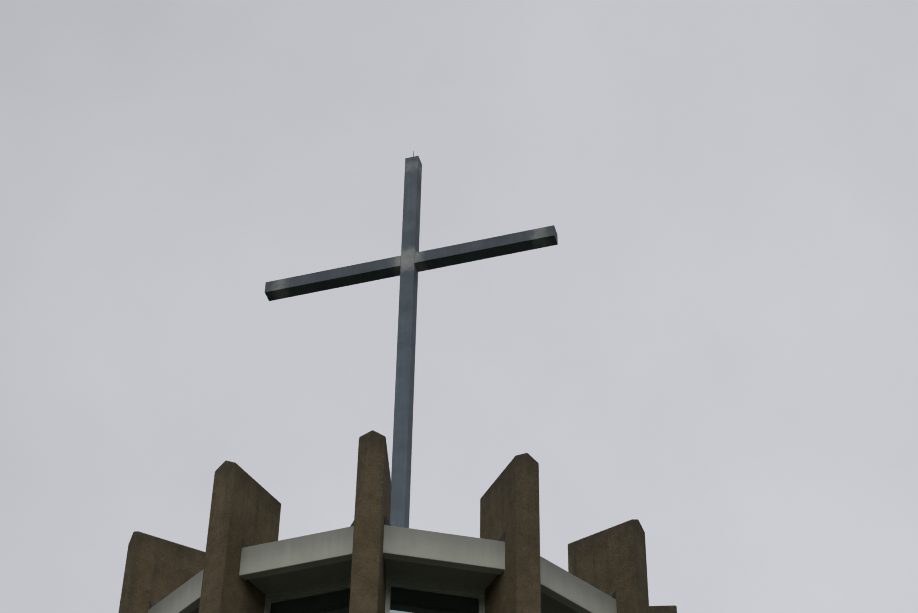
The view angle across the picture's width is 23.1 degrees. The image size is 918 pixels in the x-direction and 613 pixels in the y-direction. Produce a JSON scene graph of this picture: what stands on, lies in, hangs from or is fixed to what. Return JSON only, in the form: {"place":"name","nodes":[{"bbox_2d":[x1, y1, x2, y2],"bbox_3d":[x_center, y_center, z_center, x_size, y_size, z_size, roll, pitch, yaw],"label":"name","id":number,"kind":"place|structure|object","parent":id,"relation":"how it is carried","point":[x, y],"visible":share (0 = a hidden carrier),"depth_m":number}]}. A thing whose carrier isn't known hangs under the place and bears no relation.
{"place":"outdoors","nodes":[
{"label":"outdoors","id":0,"kind":"place"},
{"bbox_2d":[264,577,484,612],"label":"tower window frames","id":1,"kind":"structure","parent":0,"point":[390,583],"depth_m":30.39},
{"bbox_2d":[270,587,478,612],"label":"window","id":2,"kind":"structure","parent":1,"relation":"in","point":[403,600],"depth_m":30.26},
{"bbox_2d":[149,515,615,608],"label":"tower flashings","id":3,"kind":"object","parent":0,"point":[245,544],"visible":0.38,"depth_m":30.60},
{"bbox_2d":[191,559,577,612],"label":"soffit","id":4,"kind":"structure","parent":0,"point":[307,577],"depth_m":30.32},
{"bbox_2d":[148,525,616,612],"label":"roof edge","id":5,"kind":"object","parent":4,"relation":"attached to","point":[568,589],"visible":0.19,"depth_m":30.23},
{"bbox_2d":[0,0,917,612],"label":"sky","id":6,"kind":"structure","parent":0,"point":[715,348]},
{"label":"ground","id":7,"kind":"structure","parent":0,"visible":0},
{"bbox_2d":[119,430,676,612],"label":"pillars","id":8,"kind":"structure","parent":7,"relation":"on","point":[245,506],"depth_m":30.85},
{"bbox_2d":[265,151,557,527],"bbox_3d":[-0.903,1.456,37.044,5.276,11.789,0.600,-11,-45,12],"label":"cross","id":9,"kind":"object","parent":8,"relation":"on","point":[409,263],"visible":1,"depth_m":38.79}
]}

